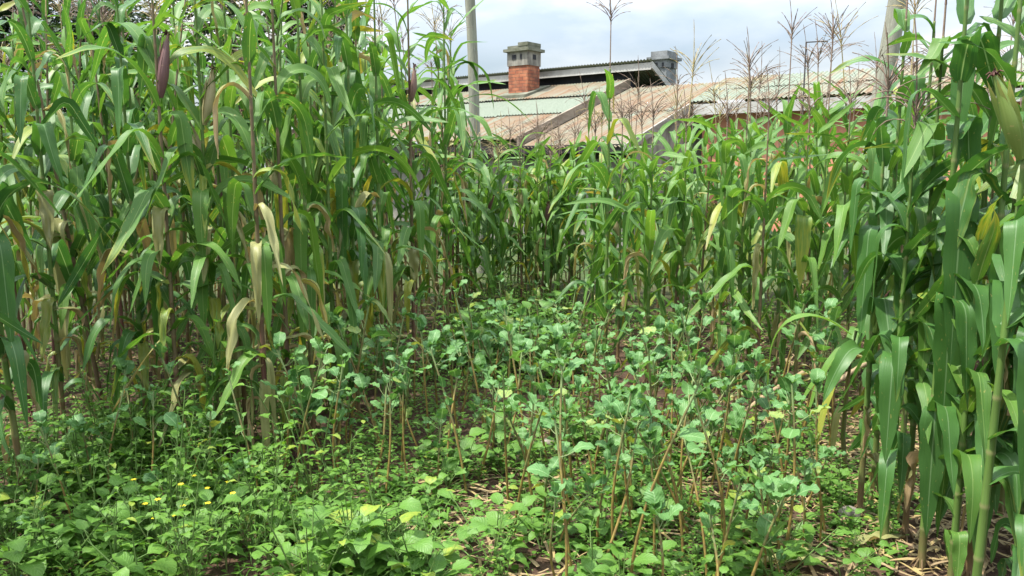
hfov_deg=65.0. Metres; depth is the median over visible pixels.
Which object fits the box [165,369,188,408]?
bushy weed
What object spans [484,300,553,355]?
broad leaved weed
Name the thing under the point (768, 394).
kale plant
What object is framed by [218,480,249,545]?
lance leaved weed
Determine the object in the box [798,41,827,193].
vent pipe
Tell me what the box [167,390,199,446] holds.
bushy weed
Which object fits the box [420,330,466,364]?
broad leaved weed
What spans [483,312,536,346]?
broad leaved weed
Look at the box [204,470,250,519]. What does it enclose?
broad leaved weed
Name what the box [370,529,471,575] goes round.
broad leaved weed
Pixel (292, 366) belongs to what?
bushy weed
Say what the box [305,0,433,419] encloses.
maize plant
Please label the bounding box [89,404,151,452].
broad leaved weed
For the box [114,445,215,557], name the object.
bushy weed
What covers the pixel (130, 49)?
maize plant
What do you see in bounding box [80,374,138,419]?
bushy weed
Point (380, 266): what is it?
maize plant
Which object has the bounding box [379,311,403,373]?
bushy weed
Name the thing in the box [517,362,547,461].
kale plant
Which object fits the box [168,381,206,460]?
bushy weed
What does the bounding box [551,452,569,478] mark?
bushy weed
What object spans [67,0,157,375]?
maize plant
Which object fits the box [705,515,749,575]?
broad leaved weed
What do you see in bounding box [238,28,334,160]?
maize plant
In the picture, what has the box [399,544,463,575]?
broad leaved weed
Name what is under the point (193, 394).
bushy weed
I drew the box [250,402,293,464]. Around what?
bushy weed
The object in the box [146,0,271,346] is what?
maize plant
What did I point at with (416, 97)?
maize plant
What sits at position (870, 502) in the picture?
broad leaved weed
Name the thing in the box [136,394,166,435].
lance leaved weed
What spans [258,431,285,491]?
bushy weed
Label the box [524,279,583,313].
broad leaved weed
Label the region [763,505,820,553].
broad leaved weed
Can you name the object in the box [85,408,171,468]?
broad leaved weed
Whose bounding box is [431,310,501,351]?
broad leaved weed
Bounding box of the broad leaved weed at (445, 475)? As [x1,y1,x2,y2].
[426,447,475,498]
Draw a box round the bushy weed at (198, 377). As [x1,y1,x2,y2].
[174,310,251,461]
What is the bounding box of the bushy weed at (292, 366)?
[266,319,298,384]
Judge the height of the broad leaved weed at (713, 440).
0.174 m
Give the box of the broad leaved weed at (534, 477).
[509,474,553,516]
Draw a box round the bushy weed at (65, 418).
[43,382,98,473]
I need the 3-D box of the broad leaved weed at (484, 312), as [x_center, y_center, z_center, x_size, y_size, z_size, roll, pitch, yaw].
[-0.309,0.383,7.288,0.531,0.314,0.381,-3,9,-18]
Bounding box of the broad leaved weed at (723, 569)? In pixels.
[652,551,728,575]
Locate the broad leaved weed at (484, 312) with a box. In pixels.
[451,311,501,329]
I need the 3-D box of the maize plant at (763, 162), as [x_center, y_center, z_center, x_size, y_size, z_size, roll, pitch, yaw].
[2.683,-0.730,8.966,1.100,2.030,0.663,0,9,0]
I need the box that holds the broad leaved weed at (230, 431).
[156,408,277,472]
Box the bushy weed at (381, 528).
[357,457,417,544]
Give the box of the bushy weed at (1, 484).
[0,431,25,501]
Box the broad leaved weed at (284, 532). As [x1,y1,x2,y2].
[282,503,331,543]
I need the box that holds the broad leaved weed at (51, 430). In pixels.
[5,413,106,473]
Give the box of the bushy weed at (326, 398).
[316,331,356,423]
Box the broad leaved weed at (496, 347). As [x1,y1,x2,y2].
[490,338,508,371]
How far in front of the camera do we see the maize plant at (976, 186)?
6.42 m
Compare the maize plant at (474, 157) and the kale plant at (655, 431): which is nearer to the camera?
the kale plant at (655, 431)
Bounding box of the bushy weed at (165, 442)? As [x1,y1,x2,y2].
[154,393,169,443]
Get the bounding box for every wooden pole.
[465,0,486,273]
[841,0,905,299]
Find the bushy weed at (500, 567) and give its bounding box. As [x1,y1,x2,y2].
[470,510,519,575]
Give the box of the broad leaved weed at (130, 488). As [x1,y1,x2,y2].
[58,481,147,558]
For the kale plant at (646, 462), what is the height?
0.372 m
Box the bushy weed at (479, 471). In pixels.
[469,451,484,480]
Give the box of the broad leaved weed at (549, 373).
[517,333,571,393]
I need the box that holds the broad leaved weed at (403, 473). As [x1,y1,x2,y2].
[375,462,427,492]
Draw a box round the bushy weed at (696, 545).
[684,523,721,568]
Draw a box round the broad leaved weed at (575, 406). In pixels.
[547,384,598,417]
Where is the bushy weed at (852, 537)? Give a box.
[837,508,867,551]
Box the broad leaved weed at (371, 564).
[316,558,405,575]
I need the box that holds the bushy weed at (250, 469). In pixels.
[193,402,275,535]
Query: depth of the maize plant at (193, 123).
8.22 m
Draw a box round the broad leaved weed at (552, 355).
[545,336,576,356]
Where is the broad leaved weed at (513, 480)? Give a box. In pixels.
[492,467,544,494]
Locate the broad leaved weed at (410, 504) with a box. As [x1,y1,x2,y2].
[296,490,422,566]
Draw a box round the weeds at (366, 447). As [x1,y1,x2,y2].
[0,251,1003,575]
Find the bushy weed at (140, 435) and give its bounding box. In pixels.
[120,367,182,472]
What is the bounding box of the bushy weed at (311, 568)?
[226,475,360,575]
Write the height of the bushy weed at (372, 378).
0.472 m
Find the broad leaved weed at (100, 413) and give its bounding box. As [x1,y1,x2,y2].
[98,399,162,438]
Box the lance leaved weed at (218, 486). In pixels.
[186,436,231,502]
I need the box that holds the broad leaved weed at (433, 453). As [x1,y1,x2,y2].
[406,439,450,465]
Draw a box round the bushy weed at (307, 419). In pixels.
[299,361,320,432]
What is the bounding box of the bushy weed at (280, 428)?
[270,398,301,456]
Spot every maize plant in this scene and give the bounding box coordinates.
[0,0,39,322]
[0,0,63,303]
[0,0,80,421]
[0,0,110,458]
[0,0,134,383]
[0,0,140,411]
[0,25,29,400]
[0,31,37,361]
[0,31,57,359]
[0,34,36,193]
[0,35,51,296]
[0,47,114,506]
[0,63,27,379]
[0,82,46,403]
[0,107,31,396]
[0,151,63,343]
[0,387,16,445]
[1,0,41,349]
[2,0,49,325]
[3,0,109,373]
[3,21,95,228]
[3,138,30,143]
[4,33,63,310]
[5,15,76,331]
[6,63,91,326]
[7,0,107,345]
[13,0,116,417]
[18,17,77,319]
[26,40,148,323]
[28,0,108,285]
[31,0,146,313]
[35,33,74,302]
[36,40,123,327]
[40,49,99,291]
[50,0,124,359]
[55,0,290,458]
[57,0,195,430]
[58,0,185,386]
[61,0,152,341]
[61,0,193,340]
[64,0,122,311]
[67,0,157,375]
[73,0,175,360]
[75,66,132,328]
[76,40,134,370]
[84,0,199,354]
[86,0,176,380]
[88,9,159,297]
[89,0,237,358]
[106,0,220,406]
[107,70,178,273]
[111,0,184,377]
[111,0,205,327]
[114,16,184,314]
[125,2,176,216]
[126,2,188,336]
[130,0,294,456]
[133,0,247,380]
[133,48,156,173]
[134,0,218,358]
[143,22,193,337]
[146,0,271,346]
[159,0,330,466]
[159,6,214,232]
[160,49,185,351]
[167,0,203,314]
[167,0,313,396]
[168,0,274,444]
[169,0,228,303]
[172,5,221,301]
[176,0,288,359]
[184,24,249,291]
[186,1,275,360]
[188,0,355,478]
[192,0,259,311]
[204,29,247,297]
[207,1,293,320]
[208,0,366,370]
[212,34,268,234]
[215,41,265,243]
[215,57,243,226]
[232,37,270,217]
[234,19,300,204]
[235,0,319,351]
[235,0,370,441]
[236,0,420,431]
[237,1,385,359]
[238,0,278,283]
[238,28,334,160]
[241,15,359,381]
[249,0,337,228]
[256,0,393,385]
[281,0,378,402]
[281,5,318,233]
[284,15,341,342]
[291,73,335,246]
[296,0,347,356]
[301,20,346,308]
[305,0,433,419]
[312,0,344,306]
[314,15,407,361]
[315,1,408,340]
[318,0,395,379]
[318,2,393,338]
[322,55,427,337]
[330,43,344,312]
[331,0,442,371]
[332,115,344,305]
[338,0,446,406]
[338,0,486,377]
[339,0,398,327]
[342,52,423,320]
[345,114,404,288]
[359,45,374,314]
[364,0,418,289]
[364,0,465,338]
[364,2,419,310]
[366,18,416,297]
[373,32,401,243]
[375,44,436,327]
[385,13,451,312]
[385,65,430,307]
[389,1,532,356]
[399,73,451,299]
[400,0,487,327]
[410,1,473,312]
[417,8,495,304]
[417,49,451,305]
[424,5,481,319]
[425,67,499,308]
[435,54,475,287]
[436,119,480,295]
[438,135,480,291]
[438,151,499,290]
[440,119,493,304]
[442,154,510,310]
[450,158,492,287]
[461,114,491,293]
[461,145,525,297]
[461,154,494,284]
[462,140,507,295]
[465,111,540,291]
[475,132,532,285]
[479,136,524,288]
[479,142,539,288]
[480,124,530,312]
[487,132,565,311]
[489,109,536,292]
[494,166,546,280]
[495,113,542,294]
[503,117,535,283]
[504,109,562,302]
[505,168,560,290]
[511,160,565,292]
[513,170,583,289]
[522,109,561,280]
[524,103,560,294]
[525,113,580,295]
[525,115,577,297]
[526,158,554,284]
[528,138,584,307]
[536,163,586,307]
[539,122,583,261]
[541,103,634,350]
[545,126,590,269]
[547,151,589,282]
[556,135,609,313]
[558,87,668,363]
[558,112,612,299]
[559,146,663,322]
[560,0,646,369]
[560,108,596,290]
[564,80,719,386]
[565,90,621,298]
[567,72,622,279]
[575,89,622,328]
[576,59,667,335]
[610,86,665,301]
[610,88,662,268]
[615,144,673,288]
[616,77,674,334]
[623,72,705,324]
[623,148,703,314]
[630,46,715,326]
[643,86,712,379]
[647,98,715,303]
[651,27,721,364]
[653,92,700,295]
[666,91,722,280]
[666,123,767,332]
[677,74,763,394]
[679,66,827,409]
[681,29,810,385]
[682,59,739,315]
[686,115,715,300]
[687,84,744,324]
[695,37,810,372]
[700,51,784,330]
[704,133,740,306]
[705,129,777,360]
[708,87,754,300]
[709,129,779,299]
[727,83,781,299]
[728,72,868,409]
[730,54,784,302]
[731,98,767,279]
[735,146,770,286]
[740,100,834,324]
[741,67,800,302]
[744,1,816,383]
[748,2,875,383]
[758,72,813,307]
[762,24,832,338]
[765,9,867,341]
[767,313,865,468]
[770,21,849,364]
[777,84,830,294]
[777,111,827,316]
[786,66,902,411]
[787,73,823,230]
[791,0,892,337]
[794,98,838,288]
[794,125,862,313]
[795,75,848,259]
[811,33,893,247]
[818,51,946,411]
[823,22,934,519]
[826,0,974,499]
[826,67,883,297]
[826,86,881,346]
[827,0,951,275]
[829,87,941,349]
[831,19,990,548]
[831,114,884,314]
[833,32,945,314]
[835,109,886,327]
[850,0,1010,474]
[863,137,895,197]
[873,0,1001,542]
[876,0,1023,538]
[883,0,1023,572]
[888,57,999,360]
[889,71,1023,315]
[889,97,898,184]
[893,35,980,313]
[896,72,1009,253]
[899,40,925,125]
[901,91,949,189]
[905,195,1021,575]
[921,106,945,157]
[938,0,1023,575]
[941,16,1023,566]
[956,73,1023,398]
[963,282,1023,575]
[967,109,992,208]
[972,64,1023,575]
[974,7,1014,370]
[974,68,1023,286]
[975,32,1023,191]
[975,40,1020,516]
[981,82,1023,280]
[982,24,1021,282]
[1007,88,1023,546]
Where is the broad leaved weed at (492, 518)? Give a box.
[439,490,543,567]
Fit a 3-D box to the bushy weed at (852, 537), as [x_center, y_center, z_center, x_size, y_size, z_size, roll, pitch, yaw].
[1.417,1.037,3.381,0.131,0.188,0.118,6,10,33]
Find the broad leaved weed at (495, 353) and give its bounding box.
[484,337,526,375]
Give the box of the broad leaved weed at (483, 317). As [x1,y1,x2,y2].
[438,303,491,331]
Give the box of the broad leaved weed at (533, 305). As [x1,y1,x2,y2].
[496,295,555,318]
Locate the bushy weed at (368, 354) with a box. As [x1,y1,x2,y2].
[359,331,379,372]
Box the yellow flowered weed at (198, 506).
[187,454,228,535]
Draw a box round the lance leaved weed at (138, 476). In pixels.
[118,455,149,507]
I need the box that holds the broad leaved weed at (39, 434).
[12,423,80,470]
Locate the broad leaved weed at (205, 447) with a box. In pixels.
[165,444,214,480]
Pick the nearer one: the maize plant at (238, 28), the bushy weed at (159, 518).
the bushy weed at (159, 518)
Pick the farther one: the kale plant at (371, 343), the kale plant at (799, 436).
the kale plant at (371, 343)
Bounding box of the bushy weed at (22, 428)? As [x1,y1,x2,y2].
[0,395,55,466]
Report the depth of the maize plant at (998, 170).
5.75 m
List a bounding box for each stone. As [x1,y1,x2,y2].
[540,438,555,446]
[614,530,626,538]
[838,505,860,520]
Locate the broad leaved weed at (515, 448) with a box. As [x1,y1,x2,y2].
[480,430,520,467]
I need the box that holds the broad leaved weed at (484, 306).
[453,300,495,325]
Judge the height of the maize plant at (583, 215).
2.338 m
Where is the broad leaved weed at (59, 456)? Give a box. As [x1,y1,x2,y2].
[16,453,87,501]
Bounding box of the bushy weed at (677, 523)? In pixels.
[671,473,701,528]
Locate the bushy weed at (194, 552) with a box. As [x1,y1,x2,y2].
[160,475,238,575]
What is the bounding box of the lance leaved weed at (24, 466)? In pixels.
[3,414,64,501]
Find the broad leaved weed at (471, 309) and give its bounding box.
[443,299,480,324]
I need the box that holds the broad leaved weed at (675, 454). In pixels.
[665,431,708,471]
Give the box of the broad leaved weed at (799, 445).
[738,442,802,476]
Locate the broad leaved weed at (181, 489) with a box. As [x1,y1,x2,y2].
[136,470,222,531]
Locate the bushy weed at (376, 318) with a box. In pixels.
[360,292,399,363]
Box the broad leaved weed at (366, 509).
[248,504,389,575]
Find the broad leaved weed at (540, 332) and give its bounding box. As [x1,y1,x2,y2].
[525,324,602,371]
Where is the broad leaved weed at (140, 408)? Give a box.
[94,394,167,436]
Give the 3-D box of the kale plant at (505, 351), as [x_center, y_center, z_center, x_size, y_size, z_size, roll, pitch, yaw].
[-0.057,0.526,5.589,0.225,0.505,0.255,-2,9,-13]
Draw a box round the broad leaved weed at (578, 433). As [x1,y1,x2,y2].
[572,415,605,445]
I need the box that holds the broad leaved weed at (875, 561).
[823,540,890,575]
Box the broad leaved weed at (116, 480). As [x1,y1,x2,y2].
[11,475,142,574]
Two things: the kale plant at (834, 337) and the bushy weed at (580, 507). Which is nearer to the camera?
the bushy weed at (580, 507)
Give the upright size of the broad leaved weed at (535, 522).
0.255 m
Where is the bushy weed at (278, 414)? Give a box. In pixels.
[271,382,301,439]
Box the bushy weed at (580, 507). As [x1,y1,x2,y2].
[573,499,592,522]
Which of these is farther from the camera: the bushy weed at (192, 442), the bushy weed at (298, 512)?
the bushy weed at (192, 442)
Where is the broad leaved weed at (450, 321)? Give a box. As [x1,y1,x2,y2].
[439,311,472,334]
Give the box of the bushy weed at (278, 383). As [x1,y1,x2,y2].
[275,349,307,417]
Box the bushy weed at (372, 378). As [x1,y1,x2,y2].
[362,332,393,393]
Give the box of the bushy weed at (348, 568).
[297,466,367,575]
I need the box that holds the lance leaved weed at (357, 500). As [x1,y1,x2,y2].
[337,446,392,512]
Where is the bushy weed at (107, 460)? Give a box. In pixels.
[89,438,125,504]
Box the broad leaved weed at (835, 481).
[791,462,849,495]
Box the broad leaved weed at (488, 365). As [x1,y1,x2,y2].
[473,344,506,387]
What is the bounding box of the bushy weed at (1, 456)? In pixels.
[0,413,24,482]
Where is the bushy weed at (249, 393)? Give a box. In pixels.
[241,375,258,421]
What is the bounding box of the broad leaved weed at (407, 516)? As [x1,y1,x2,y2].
[320,509,420,575]
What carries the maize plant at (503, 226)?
on the ground at (530, 548)
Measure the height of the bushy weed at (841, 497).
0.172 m
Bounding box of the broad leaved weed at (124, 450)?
[66,435,142,496]
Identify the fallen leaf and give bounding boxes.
[713,525,757,533]
[727,553,826,571]
[738,537,812,549]
[849,531,905,544]
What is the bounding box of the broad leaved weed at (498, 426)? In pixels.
[471,401,526,445]
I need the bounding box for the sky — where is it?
[0,0,1023,169]
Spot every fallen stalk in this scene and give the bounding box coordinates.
[664,371,810,436]
[803,353,866,384]
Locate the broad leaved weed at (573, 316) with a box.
[557,300,585,328]
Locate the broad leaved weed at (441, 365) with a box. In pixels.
[404,348,446,381]
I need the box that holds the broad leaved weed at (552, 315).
[540,307,572,325]
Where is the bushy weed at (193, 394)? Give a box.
[181,369,219,411]
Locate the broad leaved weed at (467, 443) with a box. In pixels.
[440,423,491,478]
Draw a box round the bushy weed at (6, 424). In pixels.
[0,404,19,450]
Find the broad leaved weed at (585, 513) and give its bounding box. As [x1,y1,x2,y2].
[567,495,628,541]
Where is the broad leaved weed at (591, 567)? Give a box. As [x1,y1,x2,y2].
[574,541,658,575]
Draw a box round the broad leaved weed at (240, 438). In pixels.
[184,422,286,484]
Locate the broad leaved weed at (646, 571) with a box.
[625,537,680,575]
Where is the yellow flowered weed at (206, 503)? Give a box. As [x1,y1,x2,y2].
[178,483,234,551]
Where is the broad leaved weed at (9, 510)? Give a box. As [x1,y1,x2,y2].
[0,495,32,539]
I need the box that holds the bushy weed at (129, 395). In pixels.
[113,379,139,419]
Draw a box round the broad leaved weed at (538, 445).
[500,424,556,467]
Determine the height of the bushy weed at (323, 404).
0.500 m
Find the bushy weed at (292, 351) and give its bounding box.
[278,317,315,389]
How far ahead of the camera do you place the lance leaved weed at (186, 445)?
4.08 m
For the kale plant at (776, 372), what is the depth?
4.61 m
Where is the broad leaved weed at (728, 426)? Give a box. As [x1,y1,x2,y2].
[690,410,749,447]
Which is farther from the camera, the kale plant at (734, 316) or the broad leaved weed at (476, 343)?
the broad leaved weed at (476, 343)
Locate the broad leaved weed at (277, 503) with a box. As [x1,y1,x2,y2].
[255,492,318,527]
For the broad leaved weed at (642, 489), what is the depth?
3.67 m
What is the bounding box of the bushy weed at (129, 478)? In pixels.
[91,437,172,525]
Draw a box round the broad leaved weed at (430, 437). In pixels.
[414,416,454,452]
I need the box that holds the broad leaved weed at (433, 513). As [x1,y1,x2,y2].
[415,488,448,529]
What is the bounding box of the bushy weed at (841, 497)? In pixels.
[833,482,845,508]
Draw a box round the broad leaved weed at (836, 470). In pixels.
[822,458,848,482]
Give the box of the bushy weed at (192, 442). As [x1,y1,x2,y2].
[166,410,221,507]
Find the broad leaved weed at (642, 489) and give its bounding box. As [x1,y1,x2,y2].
[606,477,668,520]
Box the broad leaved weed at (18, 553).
[0,527,72,575]
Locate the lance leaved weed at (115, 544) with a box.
[91,492,141,564]
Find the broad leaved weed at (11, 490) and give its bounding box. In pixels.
[0,432,81,504]
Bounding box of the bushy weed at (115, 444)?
[91,397,149,473]
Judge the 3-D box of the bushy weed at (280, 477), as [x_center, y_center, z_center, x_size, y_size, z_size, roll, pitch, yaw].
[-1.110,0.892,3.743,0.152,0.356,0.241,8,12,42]
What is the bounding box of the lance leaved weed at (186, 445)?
[175,420,194,473]
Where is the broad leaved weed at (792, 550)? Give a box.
[734,520,853,575]
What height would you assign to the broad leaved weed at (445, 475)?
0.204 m
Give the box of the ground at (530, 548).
[0,170,1013,575]
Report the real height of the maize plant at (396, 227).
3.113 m
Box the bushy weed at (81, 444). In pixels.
[56,409,129,492]
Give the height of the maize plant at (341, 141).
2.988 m
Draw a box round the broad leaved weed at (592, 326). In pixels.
[575,325,614,351]
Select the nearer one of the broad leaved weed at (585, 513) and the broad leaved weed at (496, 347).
the broad leaved weed at (585, 513)
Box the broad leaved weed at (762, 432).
[740,416,774,449]
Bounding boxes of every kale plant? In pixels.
[16,447,48,494]
[16,508,49,569]
[30,409,75,534]
[57,413,111,491]
[86,376,132,498]
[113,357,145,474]
[133,377,172,490]
[142,468,166,508]
[151,342,198,468]
[164,412,210,512]
[185,405,226,480]
[190,371,215,461]
[222,453,257,528]
[223,361,259,500]
[259,331,323,484]
[260,365,306,489]
[286,387,323,477]
[288,393,322,462]
[296,336,336,505]
[314,352,359,485]
[316,409,345,481]
[328,311,377,443]
[328,379,351,464]
[328,391,364,470]
[337,383,360,457]
[343,295,390,452]
[354,373,386,462]
[362,327,393,437]
[363,353,394,424]
[369,379,406,476]
[370,360,408,495]
[371,298,401,413]
[380,307,411,441]
[385,351,417,446]
[386,348,413,487]
[393,342,410,434]
[393,356,431,475]
[406,290,426,405]
[410,314,440,439]
[411,329,467,494]
[417,340,450,410]
[421,279,446,393]
[422,403,450,488]
[437,338,466,428]
[439,322,462,436]
[440,289,463,390]
[441,342,472,456]
[449,279,484,433]
[450,329,480,418]
[454,279,483,381]
[455,349,483,401]
[460,369,482,412]
[464,312,484,379]
[466,394,490,436]
[468,352,496,422]
[472,323,499,389]
[477,375,516,478]
[480,372,497,448]
[481,335,510,399]
[486,298,527,457]
[486,327,514,392]
[487,366,515,503]
[489,271,504,321]
[490,289,518,374]
[493,393,532,490]
[494,373,516,426]
[498,321,524,416]
[499,311,518,377]
[502,333,537,461]
[502,394,547,506]
[503,305,532,407]
[513,316,548,416]
[514,381,566,532]
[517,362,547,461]
[521,360,545,413]
[527,407,594,575]
[528,280,546,352]
[528,318,541,399]
[532,315,548,377]
[532,456,567,520]
[533,350,565,478]
[535,339,573,435]
[536,327,551,359]
[536,352,575,565]
[540,349,568,406]
[540,412,585,512]
[543,323,584,505]
[548,297,563,321]
[548,396,588,466]
[549,480,572,575]
[550,308,588,395]
[556,310,578,403]
[558,345,578,381]
[559,468,619,541]
[561,375,590,430]
[562,284,578,357]
[569,281,594,383]
[569,375,596,488]
[571,332,592,378]
[573,304,587,368]
[574,299,619,420]
[576,353,599,423]
[578,313,592,356]
[584,318,606,423]
[586,344,628,481]
[586,412,615,473]
[587,338,611,400]
[589,384,649,559]
[591,389,626,493]
[594,280,627,381]
[595,438,626,507]
[596,330,618,386]
[596,355,635,398]
[596,449,636,545]
[597,413,611,457]
[601,394,651,527]
[602,392,660,563]
[603,375,625,448]
[611,431,643,522]
[612,386,636,449]
[613,311,648,385]
[617,389,642,463]
[620,341,645,388]
[623,347,658,464]
[624,404,689,539]
[625,351,684,561]
[628,312,674,422]
[629,357,719,572]
[629,422,674,568]
[632,406,664,523]
[633,356,670,433]
[637,482,682,575]
[638,332,671,486]
[639,345,683,452]
[643,441,669,485]
[645,316,671,419]
[649,315,666,389]
[651,367,667,391]
[653,318,681,469]
[656,372,684,445]
[658,351,689,462]
[660,286,696,426]
[661,420,707,575]
[666,302,704,443]
[667,395,696,491]
[668,344,714,433]
[668,356,704,444]
[668,362,696,522]
[672,370,725,459]
[672,396,715,471]
[673,315,699,420]
[674,361,745,494]
[676,382,742,563]
[686,388,717,499]
[687,405,722,517]
[688,350,715,418]
[689,291,720,381]
[699,500,735,575]
[700,376,720,437]
[709,377,747,466]
[711,329,749,464]
[711,332,754,484]
[712,406,746,471]
[713,376,731,460]
[714,446,738,531]
[714,450,732,480]
[715,471,758,575]
[718,410,725,483]
[720,348,735,410]
[721,302,740,397]
[722,309,756,462]
[723,411,764,512]
[724,356,775,504]
[738,425,761,464]
[739,474,819,575]
[741,360,774,492]
[741,443,768,538]
[742,346,774,419]
[746,374,763,450]
[747,457,794,570]
[749,456,786,575]
[756,353,786,506]
[757,390,805,472]
[759,533,785,571]
[763,441,785,512]
[768,374,812,517]
[770,285,821,435]
[770,373,830,566]
[771,366,788,404]
[773,476,799,544]
[776,298,811,442]
[776,426,808,542]
[789,456,822,546]
[795,368,827,531]
[796,431,834,547]
[800,345,818,419]
[801,306,841,441]
[801,308,830,433]
[806,446,845,508]
[808,298,842,435]
[819,328,837,446]
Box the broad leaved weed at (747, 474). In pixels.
[731,463,786,501]
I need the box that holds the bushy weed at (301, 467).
[235,348,352,505]
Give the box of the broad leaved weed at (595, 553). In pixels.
[555,508,615,575]
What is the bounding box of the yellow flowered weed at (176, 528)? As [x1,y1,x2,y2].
[151,502,205,560]
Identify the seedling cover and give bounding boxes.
[0,405,906,575]
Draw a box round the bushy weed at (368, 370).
[348,351,384,407]
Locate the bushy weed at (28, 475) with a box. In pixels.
[0,448,43,507]
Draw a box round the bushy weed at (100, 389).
[68,343,140,433]
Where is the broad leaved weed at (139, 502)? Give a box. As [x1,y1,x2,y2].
[81,488,171,538]
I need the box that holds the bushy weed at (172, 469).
[136,427,197,494]
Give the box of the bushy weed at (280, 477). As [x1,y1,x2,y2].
[248,443,300,510]
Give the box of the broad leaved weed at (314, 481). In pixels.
[282,466,331,496]
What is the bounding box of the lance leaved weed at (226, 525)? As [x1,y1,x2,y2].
[205,507,241,572]
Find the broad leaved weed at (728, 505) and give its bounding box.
[719,489,783,541]
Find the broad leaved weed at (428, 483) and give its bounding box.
[411,476,454,514]
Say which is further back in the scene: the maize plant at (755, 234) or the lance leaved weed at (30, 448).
the maize plant at (755, 234)
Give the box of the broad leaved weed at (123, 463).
[99,455,131,488]
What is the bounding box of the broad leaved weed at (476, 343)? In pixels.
[453,327,507,368]
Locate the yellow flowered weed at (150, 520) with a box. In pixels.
[131,478,173,543]
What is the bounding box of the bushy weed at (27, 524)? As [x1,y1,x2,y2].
[13,477,56,575]
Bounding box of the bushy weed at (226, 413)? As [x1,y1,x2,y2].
[221,395,235,430]
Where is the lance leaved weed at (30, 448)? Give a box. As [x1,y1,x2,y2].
[3,440,47,489]
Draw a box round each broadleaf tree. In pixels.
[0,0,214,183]
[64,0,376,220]
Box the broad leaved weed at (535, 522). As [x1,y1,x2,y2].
[502,486,576,550]
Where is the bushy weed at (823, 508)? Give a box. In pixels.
[814,496,832,517]
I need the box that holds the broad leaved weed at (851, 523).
[830,503,871,530]
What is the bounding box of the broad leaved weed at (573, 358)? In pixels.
[555,350,586,369]
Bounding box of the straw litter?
[0,307,1012,575]
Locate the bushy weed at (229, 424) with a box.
[216,393,239,454]
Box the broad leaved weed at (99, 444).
[66,420,114,453]
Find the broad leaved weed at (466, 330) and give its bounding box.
[451,320,489,354]
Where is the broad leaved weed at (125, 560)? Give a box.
[75,519,176,575]
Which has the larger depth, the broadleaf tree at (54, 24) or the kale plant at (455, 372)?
the broadleaf tree at (54, 24)
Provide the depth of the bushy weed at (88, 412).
4.02 m
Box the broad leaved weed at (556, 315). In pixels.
[516,312,566,338]
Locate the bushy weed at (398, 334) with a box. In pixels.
[385,308,410,366]
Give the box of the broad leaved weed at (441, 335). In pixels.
[418,333,449,357]
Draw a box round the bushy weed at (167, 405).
[136,363,185,426]
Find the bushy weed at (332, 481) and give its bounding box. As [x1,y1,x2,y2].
[309,428,364,507]
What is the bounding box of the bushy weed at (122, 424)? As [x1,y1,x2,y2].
[104,382,166,453]
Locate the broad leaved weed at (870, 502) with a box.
[833,481,873,506]
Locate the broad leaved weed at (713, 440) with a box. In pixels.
[708,436,745,464]
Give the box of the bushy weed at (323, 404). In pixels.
[306,340,332,413]
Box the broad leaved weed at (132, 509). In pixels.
[99,490,145,524]
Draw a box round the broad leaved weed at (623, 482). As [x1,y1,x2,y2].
[610,472,648,503]
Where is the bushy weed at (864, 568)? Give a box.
[854,550,871,575]
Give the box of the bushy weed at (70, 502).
[34,417,109,537]
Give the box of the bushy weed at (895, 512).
[872,500,902,538]
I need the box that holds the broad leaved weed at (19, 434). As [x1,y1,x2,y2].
[0,425,40,456]
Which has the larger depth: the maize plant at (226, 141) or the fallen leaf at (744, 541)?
the maize plant at (226, 141)
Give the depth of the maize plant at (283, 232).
4.37 m
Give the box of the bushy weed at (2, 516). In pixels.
[0,442,48,545]
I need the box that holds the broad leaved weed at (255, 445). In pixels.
[215,442,281,495]
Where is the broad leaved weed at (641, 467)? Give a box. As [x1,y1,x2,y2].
[632,446,667,484]
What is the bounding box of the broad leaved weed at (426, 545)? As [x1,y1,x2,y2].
[353,505,444,575]
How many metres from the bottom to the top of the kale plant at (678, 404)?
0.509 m
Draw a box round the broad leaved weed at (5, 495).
[0,473,69,546]
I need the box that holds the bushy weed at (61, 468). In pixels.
[29,419,77,475]
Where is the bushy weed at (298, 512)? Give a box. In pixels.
[265,469,346,562]
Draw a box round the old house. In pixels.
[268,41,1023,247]
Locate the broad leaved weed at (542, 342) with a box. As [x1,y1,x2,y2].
[507,327,564,377]
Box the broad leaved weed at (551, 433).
[535,406,580,438]
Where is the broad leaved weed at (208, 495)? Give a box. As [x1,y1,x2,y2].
[141,485,257,563]
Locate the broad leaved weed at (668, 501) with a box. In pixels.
[612,473,686,527]
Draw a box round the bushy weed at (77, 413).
[69,396,84,427]
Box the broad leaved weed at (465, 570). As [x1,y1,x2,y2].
[458,567,494,575]
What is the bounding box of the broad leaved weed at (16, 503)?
[1,492,44,527]
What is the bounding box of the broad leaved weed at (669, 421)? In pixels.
[657,405,694,435]
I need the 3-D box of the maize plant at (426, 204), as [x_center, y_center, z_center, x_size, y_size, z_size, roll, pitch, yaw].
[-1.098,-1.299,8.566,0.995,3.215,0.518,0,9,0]
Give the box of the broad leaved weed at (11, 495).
[0,493,18,506]
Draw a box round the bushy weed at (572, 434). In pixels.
[568,419,578,446]
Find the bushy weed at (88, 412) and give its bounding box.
[42,363,115,462]
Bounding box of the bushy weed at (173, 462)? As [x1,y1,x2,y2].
[150,390,231,524]
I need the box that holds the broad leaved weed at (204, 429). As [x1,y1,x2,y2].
[154,412,234,459]
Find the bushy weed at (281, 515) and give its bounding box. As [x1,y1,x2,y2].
[248,431,309,565]
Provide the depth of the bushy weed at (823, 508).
3.64 m
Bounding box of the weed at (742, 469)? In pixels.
[725,459,751,480]
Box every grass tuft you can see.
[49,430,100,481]
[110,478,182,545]
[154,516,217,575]
[221,486,285,561]
[370,495,424,534]
[391,509,469,574]
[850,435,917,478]

